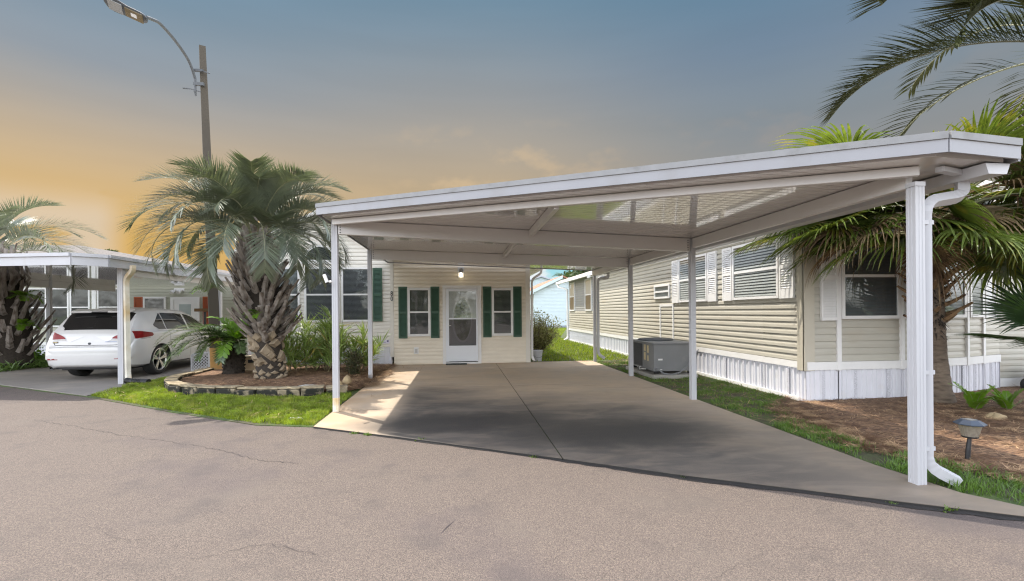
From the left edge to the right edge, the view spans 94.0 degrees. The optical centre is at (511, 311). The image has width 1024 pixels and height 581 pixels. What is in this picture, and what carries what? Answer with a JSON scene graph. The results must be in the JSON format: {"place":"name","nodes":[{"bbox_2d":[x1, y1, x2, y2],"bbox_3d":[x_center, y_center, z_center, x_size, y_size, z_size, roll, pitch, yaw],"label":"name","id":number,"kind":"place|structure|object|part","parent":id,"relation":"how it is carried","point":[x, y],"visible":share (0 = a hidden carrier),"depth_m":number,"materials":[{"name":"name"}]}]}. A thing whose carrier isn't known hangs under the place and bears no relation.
{"place":"outdoors","nodes":[
{"label":"outdoors","id":0,"kind":"place"},
{"bbox_2d":[0,352,247,395],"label":"neighbor driveway","id":1,"kind":"structure","parent":0,"point":[57,380],"depth_m":10.80,"materials":[{"name":"grey concrete"}]},
{"bbox_2d":[0,359,37,371],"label":"border plant","id":2,"kind":"object","parent":1,"relation":"on","point":[13,367],"visible":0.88,"depth_m":12.40,"materials":[{"name":"green plant"}]},
{"bbox_2d":[19,357,50,368],"bbox_3d":[-13.276,1.370,13.209,1.452,0.342,1.482,0,0,-40],"label":"border plant","id":3,"kind":"object","parent":1,"relation":"on","point":[41,362],"visible":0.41,"depth_m":13.01,"materials":[{"name":"green plant"}]},
{"bbox_2d":[34,344,45,359],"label":"shrub","id":4,"kind":"object","parent":1,"relation":"on","point":[39,354],"visible":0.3,"depth_m":13.62,"materials":[{"name":"green plant"}]},
{"bbox_2d":[0,194,108,366],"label":"pindo palm","id":5,"kind":"object","parent":1,"relation":"on","point":[16,344],"visible":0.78,"depth_m":12.77,"materials":[{"name":"green plant"}]},
{"bbox_2d":[6,290,45,303],"bbox_3d":[-12.700,-0.383,12.495,0.515,0.371,0.804,0,0,19],"label":"fern","id":6,"kind":"object","parent":5,"relation":"attached to","point":[22,295],"visible":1,"depth_m":12.45,"materials":[{"name":"green plant"}]},
{"bbox_2d":[14,319,41,330],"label":"fern","id":7,"kind":"object","parent":5,"relation":"attached to","point":[21,324],"visible":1,"depth_m":12.37,"materials":[{"name":"green plant"}]},
{"bbox_2d":[0,252,235,383],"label":"carport","id":8,"kind":"object","parent":1,"relation":"on","point":[99,272],"visible":0.69,"depth_m":10.38,"materials":[{"name":"white metal"}]},
{"bbox_2d":[45,307,209,375],"bbox_3d":[-9.372,0.670,12.706,2.105,1.664,4.814,0,0,-6],"label":"parked car","id":9,"kind":"object","parent":1,"relation":"on","point":[82,342],"visible":0.69,"depth_m":10.67,"materials":[{"name":"white paint"}]},
{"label":"rear window","id":10,"kind":"part","parent":9,"relation":"part of","materials":[{"name":"black glass"}]},
{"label":"side window","id":11,"kind":"part","parent":9,"relation":"part of","materials":[{"name":"grey glass"}]},
{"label":"side window","id":12,"kind":"part","parent":9,"relation":"part of","materials":[{"name":"grey glass"}]},
{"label":"side window","id":13,"kind":"part","parent":9,"relation":"part of","materials":[{"name":"grey glass"}]},
{"bbox_2d":[191,351,209,370],"bbox_3d":[-7.728,1.240,11.850,0.450,0.500,0.030,0,0,-6],"label":"lattice panel","id":14,"kind":"object","parent":1,"relation":"on","point":[192,360],"visible":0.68,"depth_m":11.85,"materials":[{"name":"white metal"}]},
{"bbox_2d":[194,308,207,357],"bbox_3d":[-10.036,0.703,15.609,0.480,1.610,0.360,0,0,-6],"label":"bird table","id":15,"kind":"object","parent":1,"relation":"on","point":[204,310],"visible":0.56,"depth_m":15.45,"materials":[{"name":"wood"}]},
{"bbox_2d":[0,386,1023,580],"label":"road","id":16,"kind":"structure","parent":0,"point":[91,489],"depth_m":3.36,"materials":[{"name":"grey asphalt"}]},
{"bbox_2d":[317,428,1023,520],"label":"soil strip","id":17,"kind":"object","parent":16,"relation":"on","point":[874,501],"visible":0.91,"depth_m":3.83,"materials":[{"name":"black soil"}]},
{"bbox_2d":[938,504,959,512],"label":"weed","id":18,"kind":"object","parent":17,"relation":"on","point":[946,508],"visible":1,"depth_m":3.41,"materials":[{"name":"green plant"}]},
{"bbox_2d":[0,329,1023,505],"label":"lawn","id":19,"kind":"structure","parent":0,"point":[870,456],"depth_m":6.78,"materials":[{"name":"green plant"}]},
{"bbox_2d":[17,245,247,353],"bbox_3d":[-15.734,-0.571,21.681,11.400,4.350,9.500,0,0,-6],"label":"mobile home","id":20,"kind":"object","parent":19,"relation":"on","point":[184,299],"visible":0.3,"depth_m":17.64,"materials":[{"name":"beige"}]},
{"bbox_2d":[23,288,45,326],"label":"window","id":21,"kind":"structure","parent":20,"relation":"in","point":[43,290],"depth_m":17.23,"materials":[{"name":"grey glass"}]},
{"bbox_2d":[52,288,69,326],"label":"window","id":22,"kind":"structure","parent":20,"relation":"in","point":[60,302],"depth_m":17.31,"materials":[{"name":"grey glass"}]},
{"bbox_2d":[69,289,90,314],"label":"window","id":23,"kind":"structure","parent":20,"relation":"in","point":[81,300],"depth_m":17.38,"materials":[{"name":"grey glass"}]},
{"bbox_2d":[97,288,116,308],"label":"window","id":24,"kind":"structure","parent":20,"relation":"in","point":[105,299],"depth_m":17.48,"materials":[{"name":"grey glass"}]},
{"bbox_2d":[143,297,165,308],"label":"window","id":25,"kind":"structure","parent":20,"relation":"in","point":[148,302],"depth_m":17.66,"materials":[{"name":"grey glass"}]},
{"bbox_2d":[170,297,199,321],"bbox_3d":[-12.158,0.390,17.768,1.010,1.870,0.050,0,0,-6],"label":"door","id":26,"kind":"structure","parent":20,"relation":"in","point":[187,305],"depth_m":17.76,"materials":[{"name":"white plastic"}]},
{"bbox_2d":[104,0,221,369],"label":"street lamp","id":27,"kind":"object","parent":19,"relation":"on","point":[119,7],"visible":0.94,"depth_m":11.38,"materials":[{"name":"concrete"}]},
{"bbox_2d":[164,379,178,387],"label":"edging stone","id":28,"kind":"object","parent":19,"relation":"on","point":[169,380],"visible":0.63,"depth_m":9.25,"materials":[{"name":"beige stone"}]},
{"bbox_2d":[164,376,179,385],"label":"edging stone","id":29,"kind":"object","parent":19,"relation":"on","point":[170,378],"visible":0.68,"depth_m":9.47,"materials":[{"name":"beige stone"}]},
{"bbox_2d":[166,381,181,391],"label":"edging stone","id":30,"kind":"object","parent":19,"relation":"on","point":[168,384],"visible":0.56,"depth_m":8.92,"materials":[{"name":"beige stone"}]},
{"bbox_2d":[169,374,185,378],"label":"edging stone","id":31,"kind":"object","parent":19,"relation":"on","point":[180,375],"visible":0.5,"depth_m":9.87,"materials":[{"name":"beige stone"}]},
{"bbox_2d":[169,382,192,392],"bbox_3d":[-6.054,1.409,8.742,0.384,0.203,0.250,0,0,31],"label":"edging stone","id":32,"kind":"object","parent":19,"relation":"on","point":[175,387],"visible":0.62,"depth_m":8.65,"materials":[{"name":"beige stone"}]},
{"bbox_2d":[178,372,194,376],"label":"edging stone","id":33,"kind":"object","parent":19,"relation":"on","point":[188,374],"visible":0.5,"depth_m":10.27,"materials":[{"name":"beige stone"}]},
{"bbox_2d":[180,384,205,394],"bbox_3d":[-5.714,1.413,8.582,0.391,0.196,0.232,0,0,20],"label":"edging stone","id":34,"kind":"object","parent":19,"relation":"on","point":[189,388],"visible":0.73,"depth_m":8.50,"materials":[{"name":"beige stone"}]},
{"bbox_2d":[194,368,211,371],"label":"edging stone","id":35,"kind":"object","parent":19,"relation":"on","point":[205,369],"visible":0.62,"depth_m":10.99,"materials":[{"name":"beige stone"}]},
{"bbox_2d":[196,385,221,394],"bbox_3d":[-5.356,1.415,8.484,0.379,0.184,0.256,0,0,9],"label":"edging stone","id":36,"kind":"object","parent":19,"relation":"on","point":[211,389],"visible":0.62,"depth_m":8.38,"materials":[{"name":"grey stone"}]},
{"bbox_2d":[91,376,351,425],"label":"lawn grass","id":37,"kind":"structure","parent":19,"relation":"on","point":[216,404],"depth_m":7.49,"materials":[{"name":"green plant"}]},
{"bbox_2d":[124,378,150,383],"bbox_3d":[-7.654,1.423,9.762,0.491,0.150,0.168,0,0,-6],"label":"drain hose","id":38,"kind":"object","parent":37,"relation":"on","point":[127,380],"visible":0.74,"depth_m":9.73,"materials":[{"name":"black plastic"}]},
{"bbox_2d":[216,385,243,394],"bbox_3d":[-4.969,1.404,8.418,0.379,0.199,0.247,0,0,10],"label":"edging stone","id":39,"kind":"object","parent":19,"relation":"on","point":[227,389],"visible":0.73,"depth_m":8.32,"materials":[{"name":"beige stone"}]},
{"bbox_2d":[235,386,262,396],"bbox_3d":[-4.582,1.411,8.351,0.387,0.185,0.258,0,0,9],"label":"edging stone","id":40,"kind":"object","parent":19,"relation":"on","point":[246,390],"visible":0.64,"depth_m":8.25,"materials":[{"name":"beige stone"}]},
{"bbox_2d":[256,386,283,396],"bbox_3d":[-4.203,1.406,8.316,0.376,0.184,0.241,0,0,5],"label":"edging stone","id":41,"kind":"object","parent":19,"relation":"on","point":[269,390],"visible":0.72,"depth_m":8.21,"materials":[{"name":"grey stone"}]},
{"bbox_2d":[179,363,389,390],"bbox_3d":[-5.088,1.383,10.472,4.160,0.148,4.680,0,0,-6],"label":"planting bed","id":42,"kind":"object","parent":19,"relation":"on","point":[209,377],"visible":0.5,"depth_m":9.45,"materials":[{"name":"brown soil"}]},
{"bbox_2d":[153,322,247,373],"bbox_3d":[-6.249,0.787,10.230,2.384,1.196,1.912,0,0,-39],"label":"sago cycad","id":43,"kind":"object","parent":42,"relation":"on","point":[233,362],"visible":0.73,"depth_m":9.86,"materials":[{"name":"green plant"}]},
{"bbox_2d":[197,316,248,358],"bbox_3d":[-5.850,0.522,10.288,1.507,0.861,1.442,0,0,-6],"label":"fern","id":44,"kind":"object","parent":43,"relation":"on","point":[233,328],"visible":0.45,"depth_m":10.04,"materials":[{"name":"green plant"}]},
{"bbox_2d":[115,148,352,378],"bbox_3d":[-5.117,-0.770,9.512,4.376,4.348,4.137,0,0,-6],"label":"pindo palm","id":45,"kind":"object","parent":42,"relation":"on","point":[250,197],"visible":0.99,"depth_m":8.83,"materials":[{"name":"green plant"}]},
{"bbox_2d":[191,283,219,293],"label":"fern","id":46,"kind":"object","parent":45,"relation":"attached to","point":[211,286],"visible":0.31,"depth_m":9.02,"materials":[{"name":"green plant"}]},
{"bbox_2d":[242,309,260,318],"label":"fern","id":47,"kind":"object","parent":45,"relation":"attached to","point":[255,315],"visible":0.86,"depth_m":8.90,"materials":[{"name":"green plant"}]},
{"bbox_2d":[244,355,254,369],"bbox_3d":[-5.931,1.208,10.820,0.460,0.415,0.325,0,0,-6],"label":"utility box","id":48,"kind":"object","parent":42,"relation":"on","point":[249,365],"visible":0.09,"depth_m":10.69,"materials":[{"name":"beige plastic"}]},
{"bbox_2d":[248,303,359,371],"bbox_3d":[-4.479,0.571,10.676,2.654,1.553,2.102,0,0,-6],"label":"palm shrub","id":49,"kind":"object","parent":42,"relation":"on","point":[293,353],"visible":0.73,"depth_m":10.47,"materials":[{"name":"green plant"}]},
{"bbox_2d":[301,321,390,370],"bbox_3d":[-3.799,0.755,10.962,2.176,1.218,1.498,0,0,-6],"label":"palm shrub","id":50,"kind":"object","parent":42,"relation":"on","point":[361,342],"visible":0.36,"depth_m":10.85,"materials":[{"name":"green plant"}]},
{"bbox_2d":[342,375,351,384],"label":"rock","id":51,"kind":"object","parent":42,"relation":"on","point":[347,379],"visible":0.91,"depth_m":8.87,"materials":[{"name":"beige stone"}]},
{"bbox_2d":[344,349,363,375],"bbox_3d":[-3.399,1.113,10.251,0.458,0.633,0.479,0,0,-6],"label":"shrub","id":52,"kind":"object","parent":42,"relation":"on","point":[354,365],"visible":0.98,"depth_m":10.19,"materials":[{"name":"green plant"}]},
{"bbox_2d":[277,386,301,396],"bbox_3d":[-3.815,1.397,8.266,0.382,0.191,0.270,0,0,4],"label":"edging stone","id":53,"kind":"object","parent":19,"relation":"on","point":[290,390],"visible":0.6,"depth_m":8.16,"materials":[{"name":"beige stone"}]},
{"bbox_2d":[301,385,324,396],"bbox_3d":[-3.457,1.390,8.302,0.369,0.191,0.266,0,0,-19],"label":"edging stone","id":54,"kind":"object","parent":19,"relation":"on","point":[310,390],"visible":0.77,"depth_m":8.20,"materials":[{"name":"grey stone"}]},
{"bbox_2d":[325,384,347,393],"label":"edging stone","id":55,"kind":"object","parent":19,"relation":"on","point":[343,388],"visible":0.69,"depth_m":8.38,"materials":[{"name":"beige stone"}]},
{"bbox_2d":[234,210,542,364],"bbox_3d":[-3.726,-0.602,18.366,8.140,4.160,11.280,0,0,-6],"label":"mobile home","id":56,"kind":"object","parent":19,"relation":"on","point":[432,314],"visible":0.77,"depth_m":13.11,"materials":[{"name":"beige plastic"}]},
{"bbox_2d":[279,267,299,319],"bbox_3d":[-6.089,-0.448,12.751,0.810,1.470,0.054,0,0,-6],"label":"window","id":57,"kind":"structure","parent":56,"relation":"in","point":[295,303],"depth_m":12.77,"materials":[{"name":"white plastic"}]},
{"bbox_2d":[304,267,339,321],"bbox_3d":[-5.114,-0.456,12.857,0.910,1.470,0.054,0,0,-6],"label":"window","id":58,"kind":"structure","parent":56,"relation":"in","point":[319,296],"depth_m":12.84,"materials":[{"name":"grey glass"}]},
{"bbox_2d":[300,245,343,263],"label":"arch window","id":59,"kind":"structure","parent":56,"relation":"in","point":[319,246],"depth_m":12.86,"materials":[{"name":"white plastic"}]},
{"bbox_2d":[341,267,367,321],"bbox_3d":[-4.220,-0.463,12.954,0.790,1.470,0.054,0,0,-6],"label":"window","id":60,"kind":"structure","parent":56,"relation":"in","point":[354,285],"depth_m":12.95,"materials":[{"name":"grey glass"}]},
{"bbox_2d":[407,288,430,336],"bbox_3d":[-2.544,0.013,13.075,0.620,1.330,0.054,0,0,-6],"label":"window","id":61,"kind":"structure","parent":56,"relation":"in","point":[418,299],"depth_m":13.07,"materials":[{"name":"white plastic"}]},
{"bbox_2d":[446,289,477,361],"bbox_3d":[-1.380,0.379,13.168,0.880,2.030,0.078,0,0,-6],"label":"storm door","id":62,"kind":"structure","parent":56,"relation":"in","point":[461,333],"depth_m":13.18,"materials":[{"name":"white paint"}]},
{"bbox_2d":[449,291,475,361],"bbox_3d":[-1.384,0.377,13.214,0.880,2.025,0.026,0,0,-6],"label":"door","id":63,"kind":"structure","parent":56,"relation":"in","point":[462,304],"depth_m":13.21,"materials":[{"name":"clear glass"}]},
{"bbox_2d":[491,288,512,335],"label":"window","id":64,"kind":"structure","parent":56,"relation":"in","point":[502,298],"depth_m":13.32,"materials":[{"name":"grey glass"}]},
{"bbox_2d":[533,350,542,360],"bbox_3d":[0.740,1.277,13.869,0.316,0.310,0.337,0,0,-6],"label":"bucket","id":65,"kind":"object","parent":19,"relation":"on","point":[537,354],"visible":0.81,"depth_m":13.76,"materials":[{"name":"grey plastic"}]},
{"bbox_2d":[530,276,550,294],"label":"house","id":66,"kind":"structure","parent":19,"relation":"on","point":[539,280],"depth_m":71.11,"materials":[{"name":"white"}]},
{"bbox_2d":[530,307,566,352],"bbox_3d":[0.836,0.622,15.109,1.870,1.642,1.909,0,0,-6],"label":"shrub","id":67,"kind":"object","parent":19,"relation":"on","point":[543,334],"visible":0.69,"depth_m":14.91,"materials":[{"name":"green plant"}]},
{"bbox_2d":[530,275,569,327],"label":"house","id":68,"kind":"structure","parent":19,"relation":"on","point":[549,297],"depth_m":40.60,"materials":[{"name":"white"}]},
{"bbox_2d":[553,271,577,276],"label":"distant palm","id":69,"kind":"object","parent":19,"relation":"on","point":[567,274],"visible":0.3,"depth_m":56.64,"materials":[{"name":"green plant"}]},
{"bbox_2d":[561,270,588,275],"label":"tree","id":70,"kind":"object","parent":19,"relation":"on","point":[578,273],"visible":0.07,"depth_m":62.66,"materials":[{"name":"green plant"}]},
{"bbox_2d":[626,366,697,378],"bbox_3d":[3.365,1.384,10.910,0.980,0.095,1.730,0,0,-6],"label":"concrete pad","id":71,"kind":"object","parent":19,"relation":"on","point":[651,374],"visible":0.56,"depth_m":10.29,"materials":[{"name":"grey concrete"}]},
{"bbox_2d":[633,337,698,374],"bbox_3d":[3.424,0.982,10.844,1.092,0.718,1.615,0,0,-6],"label":"air conditioner","id":72,"kind":"object","parent":71,"relation":"on","point":[656,355],"visible":0.86,"depth_m":10.25,"materials":[{"name":"grey paint"}]},
{"bbox_2d":[596,360,859,457],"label":"side grass","id":73,"kind":"structure","parent":19,"relation":"on","point":[737,388],"depth_m":7.77,"materials":[{"name":"green plant"}]},
{"bbox_2d":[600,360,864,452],"bbox_3d":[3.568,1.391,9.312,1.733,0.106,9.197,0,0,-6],"label":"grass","id":74,"kind":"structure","parent":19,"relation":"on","point":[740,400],"depth_m":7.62,"materials":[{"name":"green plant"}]},
{"bbox_2d":[556,180,1023,400],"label":"mobile home","id":75,"kind":"object","parent":19,"relation":"on","point":[832,336],"visible":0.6,"depth_m":8.16,"materials":[{"name":"beige plastic"}]},
{"bbox_2d":[569,282,574,310],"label":"window","id":76,"kind":"structure","parent":75,"relation":"in","point":[571,299],"depth_m":22.74,"materials":[{"name":"white plastic"}]},
{"bbox_2d":[584,278,591,310],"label":"window","id":77,"kind":"structure","parent":75,"relation":"in","point":[588,297],"depth_m":19.79,"materials":[{"name":"beige glass"}]},
{"bbox_2d":[654,284,670,298],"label":"window","id":78,"kind":"structure","parent":75,"relation":"in","point":[662,291],"depth_m":12.61,"materials":[{"name":"white plastic"}]},
{"bbox_2d":[678,253,706,301],"bbox_3d":[4.148,-0.745,10.977,0.054,1.040,1.330,0,0,-6],"label":"window","id":79,"kind":"structure","parent":75,"relation":"in","point":[701,260],"depth_m":10.77,"materials":[{"name":"white plastic"}]},
{"bbox_2d":[732,237,778,299],"bbox_3d":[4.398,-0.747,8.670,0.054,1.040,1.350,0,0,-6],"label":"window","id":80,"kind":"structure","parent":75,"relation":"in","point":[750,280],"depth_m":8.62,"materials":[{"name":"white plastic"}]},
{"bbox_2d":[841,233,900,318],"bbox_3d":[5.634,-0.562,7.505,0.990,1.350,0.054,0,0,-5],"label":"window","id":81,"kind":"structure","parent":75,"relation":"in","point":[869,293],"depth_m":7.50,"materials":[{"name":"glass"}]},
{"bbox_2d":[904,246,966,317],"bbox_3d":[6.889,-0.572,7.762,1.373,1.350,0.054,0,0,-16],"label":"window","id":82,"kind":"structure","parent":75,"relation":"in","point":[963,313],"depth_m":7.89,"materials":[{"name":"white plastic"}]},
{"bbox_2d":[969,268,984,316],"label":"window","id":83,"kind":"structure","parent":75,"relation":"in","point":[979,285],"depth_m":8.09,"materials":[{"name":"white plastic"}]},
{"bbox_2d":[765,395,1023,482],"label":"grass","id":84,"kind":"structure","parent":19,"relation":"on","point":[845,431],"depth_m":5.18,"materials":[{"name":"green plant"}]},
{"bbox_2d":[772,420,1023,504],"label":"side grass","id":85,"kind":"structure","parent":19,"relation":"on","point":[977,486],"depth_m":4.11,"materials":[{"name":"green plant"}]},
{"bbox_2d":[780,384,1023,477],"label":"mulch bed","id":86,"kind":"object","parent":19,"relation":"on","point":[1004,448],"visible":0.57,"depth_m":5.74,"materials":[{"name":"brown wood"}]},
{"bbox_2d":[723,94,1023,403],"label":"fan palm","id":87,"kind":"object","parent":86,"relation":"on","point":[965,237],"visible":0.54,"depth_m":6.43,"materials":[{"name":"green plant"}]},
{"bbox_2d":[811,0,1023,139],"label":"pindo palm","id":88,"kind":"object","parent":86,"relation":"on","point":[975,7],"visible":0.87,"depth_m":7.25,"materials":[{"name":"green plant"}]},
{"bbox_2d":[953,418,987,459],"bbox_3d":[4.306,1.218,4.489,0.222,0.414,0.222,0,0,-29],"label":"path light","id":89,"kind":"object","parent":86,"relation":"on","point":[970,429],"visible":0.98,"depth_m":4.45,"materials":[{"name":"plastic"}]},
{"bbox_2d":[948,381,994,409],"bbox_3d":[6.402,1.173,6.532,0.615,0.375,0.529,0,0,-6],"label":"fern","id":90,"kind":"object","parent":86,"relation":"on","point":[976,400],"visible":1,"depth_m":6.47,"materials":[{"name":"green plant"}]},
{"bbox_2d":[953,256,1023,347],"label":"fan palm","id":91,"kind":"object","parent":86,"relation":"on","point":[1010,308],"visible":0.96,"depth_m":6.61,"materials":[{"name":"green plant"}]},
{"bbox_2d":[985,412,1007,419],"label":"rock","id":92,"kind":"object","parent":86,"relation":"on","point":[995,415],"visible":0.69,"depth_m":6.00,"materials":[{"name":"beige stone"}]},
{"bbox_2d":[985,384,1023,409],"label":"fern","id":93,"kind":"object","parent":86,"relation":"on","point":[1000,399],"visible":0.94,"depth_m":6.51,"materials":[{"name":"green plant"}]},
{"bbox_2d":[1020,379,1023,387],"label":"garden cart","id":94,"kind":"object","parent":19,"relation":"on","point":[1022,383],"visible":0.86,"depth_m":8.33,"materials":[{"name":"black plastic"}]},
{"bbox_2d":[0,0,1023,278],"label":"sky","id":95,"kind":"structure","parent":0,"point":[382,97],"materials":[{"name":"blue"}]},
{"bbox_2d":[531,327,627,361],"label":"lawn grass","id":96,"kind":"structure","parent":0,"point":[559,344],"depth_m":16.29,"materials":[{"name":"green plant"}]},
{"bbox_2d":[314,361,1023,517],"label":"driveway","id":97,"kind":"structure","parent":0,"point":[591,412],"depth_m":5.83,"materials":[{"name":"concrete"}]},
{"bbox_2d":[351,363,396,389],"bbox_3d":[-3.061,1.431,10.867,0.869,0.126,4.387,0,0,-6],"label":"pine straw","id":98,"kind":"object","parent":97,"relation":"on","point":[383,372],"visible":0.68,"depth_m":10.27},
{"bbox_2d":[446,363,466,364],"bbox_3d":[-1.516,1.428,13.024,0.570,0.022,0.225,0,0,-6],"label":"door mat","id":99,"kind":"object","parent":97,"relation":"on","point":[456,363],"depth_m":12.98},
{"bbox_2d":[315,130,1022,485],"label":"carport","id":100,"kind":"object","parent":97,"relation":"on","point":[607,222],"visible":0.94,"depth_m":5.26,"materials":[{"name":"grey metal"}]},
{"bbox_2d":[323,274,331,283],"bbox_3d":[-2.647,-0.467,6.820,0.101,0.140,0.107,0,0,12],"label":"security camera","id":101,"kind":"object","parent":100,"relation":"attached to","point":[326,280],"visible":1,"depth_m":6.79,"materials":[{"name":"white plastic"}]}
]}

